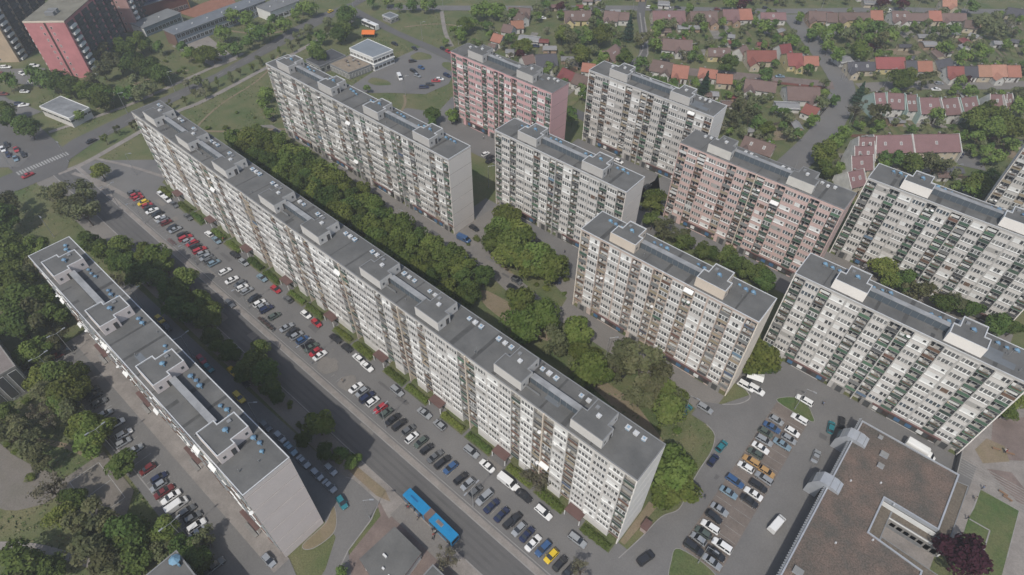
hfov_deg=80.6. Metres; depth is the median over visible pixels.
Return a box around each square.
[951,394,1023,574]
[987,469,1023,503]
[991,417,1023,460]
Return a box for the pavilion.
[39,96,93,127]
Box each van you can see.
[163,496,188,514]
[265,114,275,121]
[397,72,402,80]
[456,232,470,243]
[497,470,516,490]
[767,514,785,534]
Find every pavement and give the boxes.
[0,68,44,86]
[0,96,41,117]
[0,149,31,167]
[0,444,59,509]
[37,176,380,507]
[41,339,295,574]
[72,332,288,571]
[74,165,545,574]
[130,291,377,574]
[172,36,236,67]
[305,49,345,72]
[317,357,338,373]
[337,375,355,390]
[348,462,464,572]
[391,503,449,558]
[403,96,666,235]
[452,560,480,574]
[474,198,578,279]
[478,204,498,223]
[572,139,791,293]
[607,360,975,574]
[682,402,805,573]
[824,252,1012,342]
[957,151,985,170]
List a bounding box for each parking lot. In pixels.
[81,160,626,574]
[352,47,451,93]
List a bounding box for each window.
[0,377,19,398]
[0,394,7,403]
[7,369,25,391]
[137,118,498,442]
[382,298,390,307]
[406,315,415,325]
[410,337,418,346]
[425,329,433,338]
[425,337,434,346]
[426,344,435,353]
[428,357,437,366]
[435,337,444,345]
[436,344,445,353]
[437,351,446,361]
[438,358,447,368]
[439,197,445,203]
[447,345,455,353]
[447,352,456,362]
[448,359,457,369]
[448,366,458,376]
[450,380,459,389]
[451,386,459,395]
[475,366,484,375]
[475,373,485,384]
[475,380,485,390]
[476,387,485,396]
[476,394,486,404]
[477,400,486,410]
[477,407,486,416]
[477,413,486,422]
[486,375,497,386]
[487,382,497,393]
[487,389,497,399]
[488,396,497,406]
[488,402,497,412]
[488,409,497,418]
[489,421,498,431]
[499,391,509,402]
[499,398,509,408]
[499,411,509,421]
[499,418,509,428]
[500,384,509,394]
[500,405,509,415]
[500,424,509,432]
[500,430,509,440]
[500,436,509,445]
[502,151,508,157]
[516,172,523,178]
[519,445,530,456]
[519,457,529,467]
[520,414,531,425]
[520,421,531,432]
[520,427,531,438]
[520,434,530,444]
[520,439,530,450]
[520,451,529,461]
[521,400,532,412]
[521,408,532,418]
[525,148,532,155]
[525,155,532,162]
[539,190,546,197]
[540,163,547,169]
[540,170,547,176]
[541,155,548,162]
[549,469,560,480]
[549,480,559,489]
[550,463,561,474]
[550,475,559,484]
[551,458,562,468]
[552,439,564,450]
[552,445,563,455]
[552,451,563,460]
[553,431,565,443]
[554,425,566,437]
[560,208,567,214]
[562,181,570,187]
[563,173,570,180]
[564,166,571,173]
[570,497,581,507]
[571,492,582,501]
[572,480,584,492]
[572,486,583,496]
[573,475,585,486]
[574,469,586,480]
[575,463,588,474]
[576,209,584,216]
[576,456,589,468]
[577,203,585,209]
[578,443,592,455]
[578,450,590,462]
[579,182,587,188]
[579,189,586,195]
[580,175,588,181]
[582,292,591,300]
[582,298,590,305]
[582,507,594,518]
[583,286,592,293]
[583,502,595,513]
[584,280,593,286]
[585,266,595,274]
[585,273,594,281]
[585,497,596,508]
[586,207,594,214]
[586,491,598,501]
[587,252,597,260]
[587,259,596,266]
[588,194,596,200]
[588,245,598,253]
[588,479,601,491]
[588,485,599,496]
[589,187,597,192]
[589,237,599,245]
[589,473,602,485]
[590,179,598,186]
[592,460,605,472]
[592,467,604,477]
[594,83,601,88]
[594,454,607,465]
[596,518,607,529]
[597,512,609,524]
[598,507,610,519]
[599,309,608,316]
[600,303,609,310]
[600,502,612,512]
[601,297,610,303]
[601,496,614,508]
[602,290,611,298]
[603,283,612,291]
[603,490,615,501]
[604,277,613,285]
[605,202,613,209]
[605,270,615,278]
[605,478,619,490]
[605,484,617,495]
[606,195,615,201]
[607,187,616,194]
[607,255,617,264]
[607,262,616,270]
[607,471,621,484]
[608,248,619,256]
[608,465,623,478]
[609,81,616,87]
[610,309,619,317]
[610,315,618,322]
[612,296,622,304]
[612,302,621,310]
[614,290,623,298]
[616,276,626,284]
[616,283,625,290]
[617,269,627,277]
[619,261,629,270]
[620,254,630,263]
[628,326,637,332]
[629,110,636,115]
[629,320,638,327]
[630,313,640,321]
[631,97,638,102]
[632,307,641,315]
[633,300,643,308]
[635,294,645,301]
[637,287,646,294]
[638,280,648,287]
[640,272,650,280]
[641,265,652,274]
[653,98,661,104]
[654,342,664,350]
[656,336,666,344]
[658,329,668,338]
[659,323,670,331]
[661,317,672,325]
[663,131,671,137]
[663,310,674,318]
[665,125,673,130]
[666,118,674,123]
[666,303,676,311]
[667,296,678,304]
[668,111,676,117]
[669,104,677,110]
[670,289,681,297]
[671,281,683,290]
[673,209,681,215]
[674,203,682,209]
[674,354,685,362]
[676,121,683,127]
[676,197,684,203]
[676,347,687,356]
[677,115,685,120]
[677,190,686,196]
[678,341,689,350]
[679,108,687,113]
[679,184,687,190]
[680,335,691,343]
[681,178,689,183]
[682,328,693,337]
[683,171,691,176]
[684,164,693,170]
[685,157,695,163]
[685,322,696,331]
[686,315,698,324]
[686,360,697,369]
[687,150,697,156]
[688,354,699,363]
[689,217,697,223]
[690,307,701,316]
[690,348,701,357]
[691,211,699,217]
[691,301,703,310]
[692,342,704,351]
[693,121,701,127]
[693,205,701,210]
[694,293,706,302]
[695,114,703,120]
[695,198,703,204]
[695,335,706,344]
[696,192,705,198]
[697,329,709,338]
[698,185,707,192]
[699,222,708,228]
[699,322,711,331]
[700,178,709,184]
[700,216,709,222]
[702,171,711,177]
[703,209,711,215]
[703,315,714,323]
[704,164,713,171]
[704,308,717,317]
[705,157,715,164]
[705,203,713,209]
[706,196,715,203]
[707,373,718,382]
[708,300,720,308]
[709,189,718,196]
[709,367,721,376]
[711,183,719,189]
[712,361,723,369]
[713,176,722,182]
[714,169,724,176]
[714,354,726,363]
[716,162,726,168]
[717,230,725,236]
[717,348,729,357]
[718,223,727,229]
[719,341,732,350]
[720,217,729,224]
[722,335,734,344]
[723,211,731,217]
[724,204,734,211]
[725,328,737,337]
[727,198,736,203]
[728,320,741,330]
[729,191,738,197]
[731,184,741,191]
[731,313,744,322]
[734,177,743,183]
[736,170,746,176]
[741,242,751,247]
[743,235,753,242]
[746,229,756,235]
[749,223,758,229]
[750,216,761,223]
[754,210,763,215]
[756,203,766,209]
[758,196,769,203]
[759,250,770,257]
[761,189,772,195]
[762,244,772,251]
[764,181,775,188]
[765,238,775,244]
[767,231,778,238]
[770,255,781,262]
[771,225,781,231]
[773,218,784,225]
[774,249,783,256]
[774,343,785,352]
[775,211,787,218]
[776,243,787,250]
[777,337,788,345]
[778,204,790,211]
[779,236,789,243]
[780,331,791,339]
[782,197,793,203]
[782,230,792,237]
[783,325,795,333]
[785,190,796,197]
[785,223,795,230]
[787,216,798,224]
[787,318,798,326]
[789,311,802,320]
[791,209,801,216]
[793,259,802,264]
[793,305,806,313]
[794,202,805,209]
[796,252,807,258]
[796,355,808,363]
[797,195,808,202]
[797,297,810,306]
[799,246,810,252]
[800,349,811,357]
[801,290,813,299]
[803,239,813,246]
[803,343,815,351]
[804,283,817,291]
[805,232,816,240]
[806,337,819,345]
[809,225,820,233]
[809,363,822,371]
[810,330,823,338]
[812,218,823,225]
[812,356,825,365]
[813,323,827,333]
[815,211,826,218]
[816,350,829,359]
[818,204,830,211]
[818,316,831,325]
[820,344,833,352]
[821,309,835,319]
[824,337,837,346]
[825,302,839,312]
[828,331,841,339]
[829,295,843,305]
[832,324,846,333]
[833,375,846,384]
[835,317,850,326]
[836,369,850,378]
[840,363,854,372]
[841,309,854,318]
[843,246,854,253]
[844,302,859,312]
[845,357,858,366]
[846,240,857,246]
[848,350,863,360]
[849,233,860,240]
[853,227,864,233]
[853,343,867,352]
[857,220,868,226]
[857,337,872,346]
[860,214,871,221]
[862,330,877,340]
[864,207,875,214]
[866,248,878,255]
[867,323,882,331]
[868,200,879,207]
[868,394,881,402]
[871,242,882,249]
[872,193,883,200]
[872,315,887,325]
[872,388,886,397]
[874,236,885,242]
[876,185,887,192]
[876,382,891,392]
[878,229,890,236]
[881,376,896,385]
[882,223,893,229]
[883,247,894,254]
[886,216,898,223]
[886,369,901,378]
[887,241,898,248]
[890,209,902,216]
[890,234,902,242]
[890,363,906,373]
[893,408,907,417]
[894,202,906,208]
[894,228,906,235]
[896,356,911,365]
[898,194,911,202]
[898,402,912,411]
[899,221,911,228]
[900,263,912,269]
[901,349,917,358]
[903,214,915,221]
[903,396,918,405]
[904,257,916,264]
[906,207,920,214]
[906,342,922,352]
[908,250,920,257]
[908,390,923,400]
[908,416,923,426]
[911,335,928,345]
[912,199,924,206]
[913,244,925,251]
[913,383,929,393]
[914,410,929,419]
[917,237,930,244]
[918,377,935,387]
[918,404,934,414]
[921,230,934,238]
[924,370,941,380]
[925,398,940,407]
[927,223,939,230]
[930,216,944,224]
[930,363,947,374]
[930,392,946,401]
[932,277,944,284]
[935,385,952,395]
[935,431,951,441]
[936,209,949,216]
[936,270,949,278]
[936,356,953,366]
[941,264,953,271]
[941,349,959,360]
[941,379,958,389]
[941,425,957,435]
[945,257,959,265]
[947,372,964,381]
[947,419,963,429]
[950,251,964,258]
[953,365,971,376]
[953,413,970,423]
[954,244,969,251]
[954,287,968,294]
[958,407,976,417]
[959,237,974,245]
[959,280,973,287]
[959,358,977,369]
[964,274,978,282]
[966,230,979,237]
[966,400,982,410]
[969,267,983,275]
[969,293,982,300]
[971,222,985,230]
[971,394,989,405]
[973,286,987,294]
[975,261,989,267]
[977,387,996,398]
[978,280,992,288]
[980,254,994,261]
[983,273,998,281]
[984,380,1003,391]
[986,247,1000,254]
[989,267,1003,275]
[990,239,1006,248]
[992,373,1010,383]
[993,303,1007,310]
[995,260,1009,267]
[997,232,1011,240]
[998,297,1012,305]
[999,199,1010,204]
[999,253,1015,261]
[1003,193,1015,199]
[1003,290,1018,298]
[1005,246,1021,254]
[1007,186,1019,193]
[1008,284,1023,292]
[1012,238,1023,245]
[1013,180,1023,185]
[1014,277,1023,284]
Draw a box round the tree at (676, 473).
[650,453,696,493]
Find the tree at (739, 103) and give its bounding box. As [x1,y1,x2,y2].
[730,96,746,115]
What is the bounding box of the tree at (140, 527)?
[123,519,150,550]
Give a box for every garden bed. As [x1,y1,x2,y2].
[157,186,174,197]
[178,200,195,213]
[190,211,206,224]
[210,227,230,241]
[223,238,242,253]
[247,255,268,272]
[262,268,282,285]
[287,288,310,305]
[304,301,325,321]
[331,324,357,343]
[351,338,375,360]
[382,363,409,386]
[404,380,431,405]
[440,409,469,434]
[464,427,494,456]
[505,459,536,489]
[533,483,567,513]
[579,520,616,552]
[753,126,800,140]
[885,49,920,55]
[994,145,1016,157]
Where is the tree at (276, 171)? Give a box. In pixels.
[269,164,288,180]
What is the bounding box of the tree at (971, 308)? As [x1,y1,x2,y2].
[956,299,987,316]
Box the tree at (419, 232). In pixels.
[413,226,427,243]
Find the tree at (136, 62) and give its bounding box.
[129,57,144,78]
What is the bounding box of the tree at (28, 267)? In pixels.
[21,264,39,285]
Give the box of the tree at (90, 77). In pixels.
[84,71,103,84]
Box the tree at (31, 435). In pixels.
[12,426,42,457]
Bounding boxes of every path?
[0,542,91,566]
[20,438,92,459]
[48,53,243,132]
[58,20,353,174]
[72,172,128,198]
[94,157,163,177]
[96,70,188,108]
[197,56,278,125]
[205,128,284,131]
[231,28,290,33]
[349,503,452,574]
[400,95,406,111]
[404,23,475,29]
[440,11,453,46]
[481,290,550,340]
[591,382,666,445]
[620,501,656,544]
[873,124,970,127]
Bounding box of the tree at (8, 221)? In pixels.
[0,203,20,229]
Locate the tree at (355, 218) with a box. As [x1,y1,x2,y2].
[349,214,363,232]
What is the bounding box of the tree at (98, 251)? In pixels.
[90,243,111,259]
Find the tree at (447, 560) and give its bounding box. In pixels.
[436,544,459,570]
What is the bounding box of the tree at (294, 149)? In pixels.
[279,143,303,156]
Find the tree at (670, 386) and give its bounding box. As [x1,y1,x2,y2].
[660,377,689,402]
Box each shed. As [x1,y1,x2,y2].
[488,43,496,50]
[505,49,514,56]
[517,34,540,44]
[539,39,548,45]
[543,45,556,53]
[548,4,556,10]
[560,56,574,63]
[568,60,578,70]
[582,0,592,4]
[657,0,669,8]
[660,28,671,35]
[676,25,688,31]
[688,25,699,32]
[702,92,712,98]
[710,91,719,99]
[719,100,732,108]
[725,40,732,47]
[725,94,736,101]
[727,34,735,39]
[742,127,754,135]
[755,42,768,48]
[773,101,800,112]
[776,28,786,36]
[790,120,803,130]
[831,55,854,66]
[860,0,878,7]
[868,43,880,51]
[885,117,905,125]
[895,44,911,50]
[914,34,927,41]
[918,41,937,49]
[930,50,946,59]
[933,171,950,181]
[940,49,953,56]
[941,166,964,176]
[947,32,961,37]
[956,92,964,97]
[957,37,972,44]
[957,43,970,50]
[967,32,979,40]
[989,40,1002,47]
[1010,39,1020,46]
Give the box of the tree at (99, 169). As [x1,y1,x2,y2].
[89,163,111,180]
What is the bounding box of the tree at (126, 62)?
[117,51,144,74]
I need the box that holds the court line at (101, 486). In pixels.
[69,462,124,515]
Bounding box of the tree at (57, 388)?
[44,376,85,410]
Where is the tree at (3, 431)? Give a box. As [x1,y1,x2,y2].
[0,422,21,447]
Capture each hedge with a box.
[158,186,173,197]
[178,201,192,212]
[190,211,204,223]
[211,228,226,239]
[225,240,240,252]
[246,257,263,270]
[262,269,279,283]
[288,289,305,303]
[305,302,322,319]
[334,326,352,340]
[352,341,372,359]
[384,366,406,384]
[405,383,428,403]
[440,411,465,432]
[466,431,492,453]
[506,463,532,486]
[534,488,564,513]
[580,523,611,550]
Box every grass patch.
[303,506,335,548]
[346,466,389,500]
[368,78,390,84]
[410,52,431,59]
[442,62,451,70]
[484,244,566,305]
[669,549,714,574]
[777,397,813,420]
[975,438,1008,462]
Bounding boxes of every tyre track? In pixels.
[56,174,492,574]
[62,173,503,574]
[67,172,515,574]
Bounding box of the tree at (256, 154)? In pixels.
[250,148,267,165]
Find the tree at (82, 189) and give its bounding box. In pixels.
[74,178,96,201]
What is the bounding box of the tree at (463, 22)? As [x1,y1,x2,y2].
[455,16,472,31]
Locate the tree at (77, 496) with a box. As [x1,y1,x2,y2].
[55,487,88,511]
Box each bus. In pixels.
[361,18,378,29]
[403,488,458,546]
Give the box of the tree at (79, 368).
[65,361,90,377]
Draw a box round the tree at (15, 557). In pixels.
[0,537,43,574]
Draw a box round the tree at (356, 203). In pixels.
[340,195,362,213]
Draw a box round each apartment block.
[28,236,323,556]
[131,100,665,543]
[265,54,473,233]
[451,43,568,139]
[495,118,644,248]
[572,211,776,395]
[582,61,726,179]
[663,130,856,278]
[763,253,1023,455]
[829,163,1023,321]
[984,144,1023,210]
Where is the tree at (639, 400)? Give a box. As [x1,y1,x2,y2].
[621,385,659,408]
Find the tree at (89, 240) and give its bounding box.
[76,230,106,251]
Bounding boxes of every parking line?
[57,355,190,535]
[125,198,495,514]
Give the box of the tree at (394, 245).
[377,233,405,256]
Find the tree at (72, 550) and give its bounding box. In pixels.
[62,524,98,566]
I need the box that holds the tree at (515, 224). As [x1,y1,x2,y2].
[505,218,531,231]
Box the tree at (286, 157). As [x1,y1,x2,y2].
[277,148,296,168]
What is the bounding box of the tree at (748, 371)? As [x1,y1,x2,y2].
[743,358,768,374]
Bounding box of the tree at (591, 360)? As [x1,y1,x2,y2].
[569,349,610,387]
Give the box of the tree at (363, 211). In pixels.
[354,206,368,215]
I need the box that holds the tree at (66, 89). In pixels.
[59,76,79,97]
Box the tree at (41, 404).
[24,400,50,419]
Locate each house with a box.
[490,32,505,47]
[500,23,516,35]
[508,6,530,20]
[510,19,523,33]
[513,12,528,26]
[519,54,534,65]
[534,52,558,75]
[556,67,574,86]
[563,9,590,27]
[571,73,587,95]
[581,61,595,75]
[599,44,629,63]
[603,10,618,26]
[617,11,629,25]
[649,9,685,26]
[649,59,674,80]
[661,37,675,53]
[671,63,689,86]
[673,38,692,58]
[686,9,719,29]
[697,66,717,83]
[704,46,730,62]
[714,72,732,89]
[718,8,740,27]
[731,44,748,60]
[739,7,752,24]
[740,135,776,157]
[742,48,776,71]
[742,78,777,98]
[757,11,786,24]
[773,42,792,59]
[779,51,804,73]
[780,84,821,107]
[799,103,820,119]
[803,54,818,70]
[804,10,826,27]
[825,11,837,25]
[832,168,866,195]
[838,11,870,27]
[840,144,875,162]
[841,60,875,79]
[841,153,873,178]
[847,135,876,149]
[859,91,886,117]
[861,132,914,162]
[868,9,883,24]
[868,55,905,73]
[882,90,905,117]
[884,10,909,25]
[898,12,928,27]
[903,131,962,163]
[904,59,917,70]
[904,92,917,119]
[912,95,943,124]
[917,59,932,74]
[924,9,942,25]
[933,57,952,76]
[936,0,958,12]
[939,12,966,28]
[939,64,964,84]
[939,96,961,125]
[958,95,979,123]
[961,19,979,33]
[964,64,978,81]
[975,63,992,81]
[979,93,1007,106]
[988,63,1007,85]
[1002,92,1014,112]
[1003,7,1023,23]
[1004,64,1021,82]
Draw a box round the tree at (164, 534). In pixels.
[145,514,180,546]
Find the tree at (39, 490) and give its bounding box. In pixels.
[26,469,67,504]
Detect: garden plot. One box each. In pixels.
[527,47,536,54]
[529,17,552,24]
[567,95,581,105]
[664,27,676,37]
[700,28,712,36]
[708,27,721,38]
[708,84,714,91]
[720,89,725,99]
[722,25,731,33]
[734,28,744,36]
[764,99,771,107]
[770,95,777,104]
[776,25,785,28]
[794,113,804,124]
[885,118,898,134]
[890,162,900,170]
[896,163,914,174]
[898,126,905,131]
[900,31,908,37]
[909,26,924,33]
[922,123,936,133]
[945,124,956,131]
[954,123,979,143]
[959,123,972,132]
[1011,47,1018,57]
[1015,47,1022,57]
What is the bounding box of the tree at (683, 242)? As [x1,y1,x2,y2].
[673,234,696,250]
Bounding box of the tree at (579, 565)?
[571,556,588,574]
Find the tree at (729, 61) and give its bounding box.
[718,53,738,71]
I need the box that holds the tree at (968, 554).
[931,532,993,574]
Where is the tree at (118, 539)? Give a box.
[108,531,126,553]
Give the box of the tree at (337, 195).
[328,192,342,201]
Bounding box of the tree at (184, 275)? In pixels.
[170,267,199,290]
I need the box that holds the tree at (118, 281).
[108,273,125,286]
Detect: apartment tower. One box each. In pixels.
[0,0,44,61]
[22,0,126,77]
[111,0,147,31]
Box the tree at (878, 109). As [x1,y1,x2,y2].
[867,103,891,127]
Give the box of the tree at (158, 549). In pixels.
[149,539,172,563]
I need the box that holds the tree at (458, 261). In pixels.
[446,250,477,274]
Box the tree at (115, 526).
[100,513,150,551]
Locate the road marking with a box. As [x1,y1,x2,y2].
[16,152,68,174]
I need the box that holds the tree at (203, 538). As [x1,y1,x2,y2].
[187,523,214,549]
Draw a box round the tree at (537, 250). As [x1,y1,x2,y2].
[517,242,550,267]
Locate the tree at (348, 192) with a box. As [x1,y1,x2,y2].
[342,187,357,198]
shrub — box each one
[3,440,10,447]
[11,448,17,454]
[20,395,30,404]
[24,472,35,482]
[295,421,301,428]
[331,453,339,460]
[335,457,342,463]
[473,234,479,241]
[542,285,549,291]
[673,425,681,434]
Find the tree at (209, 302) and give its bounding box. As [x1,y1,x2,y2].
[205,300,223,309]
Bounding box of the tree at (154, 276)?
[139,268,170,286]
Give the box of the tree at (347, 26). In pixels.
[335,19,353,40]
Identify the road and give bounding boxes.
[0,0,365,193]
[54,169,533,574]
[120,282,140,296]
[261,125,723,408]
[353,6,584,120]
[386,5,1004,13]
[579,0,648,69]
[633,64,834,89]
[777,14,855,169]
[855,81,1023,91]
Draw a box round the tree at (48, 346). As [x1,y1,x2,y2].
[32,335,53,355]
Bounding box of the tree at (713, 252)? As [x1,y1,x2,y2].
[704,245,719,260]
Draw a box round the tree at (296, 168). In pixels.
[288,164,305,174]
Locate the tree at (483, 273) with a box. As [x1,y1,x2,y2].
[472,265,494,286]
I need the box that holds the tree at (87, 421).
[71,410,103,433]
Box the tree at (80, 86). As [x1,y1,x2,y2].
[72,80,92,100]
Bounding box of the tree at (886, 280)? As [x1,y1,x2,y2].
[879,272,902,288]
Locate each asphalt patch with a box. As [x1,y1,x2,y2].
[155,199,165,205]
[189,255,200,264]
[233,290,241,296]
[308,323,319,332]
[324,347,336,357]
[360,422,373,434]
[378,381,389,390]
[395,396,408,404]
[429,229,440,235]
[486,457,502,472]
[518,506,530,518]
[528,505,551,523]
[819,432,826,439]
[830,427,839,440]
[831,449,840,458]
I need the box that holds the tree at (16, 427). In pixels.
[6,417,43,440]
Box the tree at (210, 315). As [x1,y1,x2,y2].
[193,304,221,328]
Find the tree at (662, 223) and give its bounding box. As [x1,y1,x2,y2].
[653,218,675,239]
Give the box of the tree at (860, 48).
[849,38,872,60]
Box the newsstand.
[382,12,398,23]
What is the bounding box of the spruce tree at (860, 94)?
[848,81,865,105]
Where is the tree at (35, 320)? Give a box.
[19,296,60,330]
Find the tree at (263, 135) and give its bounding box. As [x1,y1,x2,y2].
[253,129,274,148]
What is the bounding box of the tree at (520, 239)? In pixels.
[507,234,526,257]
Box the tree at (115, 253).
[104,247,122,271]
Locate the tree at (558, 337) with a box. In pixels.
[540,323,569,356]
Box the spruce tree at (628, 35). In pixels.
[621,14,634,42]
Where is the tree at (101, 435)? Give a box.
[86,418,113,445]
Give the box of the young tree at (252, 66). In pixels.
[248,63,254,72]
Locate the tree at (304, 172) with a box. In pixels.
[296,168,311,176]
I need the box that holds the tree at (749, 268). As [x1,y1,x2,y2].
[736,259,757,280]
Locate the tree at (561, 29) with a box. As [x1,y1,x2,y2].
[554,24,568,45]
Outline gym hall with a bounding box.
[141,0,190,15]
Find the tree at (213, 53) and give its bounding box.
[206,45,218,63]
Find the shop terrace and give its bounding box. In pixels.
[329,55,371,79]
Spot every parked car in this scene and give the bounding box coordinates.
[0,65,11,68]
[0,145,5,151]
[3,141,9,147]
[5,151,10,157]
[12,155,18,161]
[13,146,18,152]
[18,103,29,106]
[19,89,29,92]
[20,151,26,157]
[21,172,34,178]
[52,351,64,360]
[60,346,75,356]
[85,138,96,143]
[85,390,102,401]
[86,385,98,395]
[90,397,107,408]
[98,408,113,416]
[113,417,125,428]
[114,437,131,448]
[115,428,132,440]
[127,189,138,195]
[127,443,143,452]
[129,192,141,198]
[132,195,143,201]
[137,198,148,205]
[139,462,155,475]
[141,202,152,208]
[143,204,155,211]
[145,207,158,214]
[149,478,167,492]
[150,471,167,484]
[151,209,163,217]
[153,483,174,499]
[154,215,165,221]
[154,314,164,323]
[156,215,168,223]
[157,191,165,197]
[160,219,172,225]
[160,488,181,505]
[161,322,172,331]
[162,196,171,202]
[166,223,177,231]
[168,226,181,233]
[169,201,178,207]
[176,231,188,237]
[177,503,196,518]
[178,234,192,241]
[181,237,193,244]
[183,213,192,220]
[183,510,202,525]
[185,239,198,247]
[186,517,206,533]
[188,524,206,536]
[189,243,201,249]
[192,246,206,254]
[195,354,206,364]
[196,250,208,257]
[199,252,212,261]
[202,362,214,372]
[203,256,215,263]
[203,556,225,574]
[204,230,213,237]
[207,259,220,266]
[211,236,221,243]
[218,267,231,275]
[224,276,238,284]
[224,298,235,307]
[227,366,235,376]
[230,250,239,258]
[232,390,245,403]
[233,279,246,287]
[236,283,248,291]
[238,258,248,266]
[239,380,250,387]
[240,287,253,295]
[247,293,260,302]
[252,299,265,307]
[256,273,267,281]
[256,302,269,310]
[259,304,273,313]
[259,419,272,431]
[261,552,276,567]
[267,312,280,320]
[270,284,280,293]
[273,430,286,443]
[279,322,294,332]
[282,295,292,303]
[283,441,297,455]
[285,327,298,337]
[289,331,303,340]
[295,335,308,344]
[296,454,310,468]
[300,310,311,318]
[300,339,314,348]
[304,342,318,352]
[309,346,321,356]
[309,467,323,480]
[311,318,321,327]
[312,350,327,361]
[321,478,337,493]
[323,462,337,475]
[329,333,341,343]
[335,494,348,509]
[341,343,352,352]
[348,382,363,393]
[352,353,364,362]
[355,386,368,397]
[358,390,374,403]
[360,360,373,372]
[365,396,379,407]
[373,402,387,413]
[379,407,393,418]
[385,413,400,425]
[390,384,403,396]
[391,418,407,431]
[401,424,415,435]
[404,431,418,443]
[413,435,427,448]
[417,407,431,419]
[419,443,433,455]
[425,82,433,85]
[426,449,443,463]
[433,419,446,430]
[433,455,451,469]
[443,460,458,474]
[453,471,468,485]
[460,476,475,490]
[463,444,479,458]
[468,484,482,498]
[469,224,478,231]
[475,488,493,505]
[479,459,495,473]
[481,151,489,156]
[483,498,499,513]
[485,154,494,159]
[485,158,494,163]
[493,506,509,522]
[502,513,515,529]
[506,283,518,289]
[511,276,522,284]
[511,511,522,526]
[511,521,526,536]
[515,488,532,503]
[518,526,535,542]
[524,534,541,552]
[534,503,552,520]
[534,539,551,557]
[543,547,558,564]
[550,279,561,284]
[552,555,567,572]
[561,562,576,574]
[567,531,586,548]
[614,158,623,163]
[636,550,654,566]
[643,183,651,189]
[682,404,692,414]
[683,538,703,556]
[690,531,707,546]
[694,525,712,540]
[696,401,712,414]
[700,519,720,534]
[702,553,722,570]
[704,509,722,524]
[705,544,725,561]
[706,453,718,467]
[710,501,728,517]
[711,537,732,554]
[715,440,727,452]
[719,485,737,499]
[725,472,744,488]
[737,379,752,392]
[737,460,754,473]
[739,492,758,508]
[741,376,754,383]
[742,454,760,467]
[743,486,763,501]
[746,373,764,386]
[747,447,764,459]
[748,477,767,493]
[749,382,764,396]
[751,441,769,454]
[754,470,773,485]
[755,433,772,446]
[757,426,773,438]
[758,465,774,478]
[762,420,780,433]
[768,414,783,426]
[772,437,791,451]
[775,74,784,77]
[781,432,796,444]
[784,425,799,437]
[790,413,808,425]
[795,394,813,406]
[810,449,820,463]
[826,420,835,434]
[837,416,844,428]
[931,87,941,90]
[935,81,943,84]
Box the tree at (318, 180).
[310,175,324,187]
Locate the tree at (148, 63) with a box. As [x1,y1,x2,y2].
[139,55,164,76]
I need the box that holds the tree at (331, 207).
[325,201,341,216]
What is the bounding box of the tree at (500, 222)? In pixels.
[483,216,512,233]
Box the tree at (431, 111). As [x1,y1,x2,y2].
[423,106,440,119]
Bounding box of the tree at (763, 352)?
[744,337,782,373]
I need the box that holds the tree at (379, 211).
[367,207,386,220]
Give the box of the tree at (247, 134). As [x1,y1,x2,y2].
[236,126,258,144]
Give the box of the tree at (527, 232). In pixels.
[513,226,535,241]
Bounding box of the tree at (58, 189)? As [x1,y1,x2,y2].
[46,180,74,213]
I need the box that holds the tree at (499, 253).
[490,244,513,267]
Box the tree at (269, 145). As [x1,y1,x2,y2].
[264,140,277,152]
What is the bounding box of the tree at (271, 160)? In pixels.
[260,152,279,171]
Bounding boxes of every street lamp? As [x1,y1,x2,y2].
[46,327,73,354]
[85,421,113,448]
[158,514,179,532]
[464,480,478,506]
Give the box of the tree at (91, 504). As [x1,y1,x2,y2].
[59,493,109,531]
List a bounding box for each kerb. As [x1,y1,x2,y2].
[53,175,390,487]
[74,167,535,574]
[79,401,187,538]
[119,199,550,574]
[302,506,336,549]
[340,477,379,566]
[465,559,482,574]
[618,424,714,557]
[638,13,643,56]
[644,17,648,56]
[668,548,714,574]
[722,389,750,404]
[963,489,980,531]
[969,518,989,549]
[981,489,1018,556]
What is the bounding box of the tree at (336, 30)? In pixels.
[329,24,348,44]
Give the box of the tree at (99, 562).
[87,543,117,574]
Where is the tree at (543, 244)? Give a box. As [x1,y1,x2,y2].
[535,241,555,260]
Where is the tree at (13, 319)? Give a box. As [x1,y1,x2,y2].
[0,305,37,339]
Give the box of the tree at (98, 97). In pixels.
[90,90,112,112]
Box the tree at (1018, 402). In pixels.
[1013,395,1023,408]
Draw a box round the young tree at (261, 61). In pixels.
[254,55,263,63]
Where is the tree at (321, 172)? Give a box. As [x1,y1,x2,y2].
[307,163,334,186]
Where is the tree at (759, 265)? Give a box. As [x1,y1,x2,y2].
[750,261,771,283]
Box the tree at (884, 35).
[871,30,889,52]

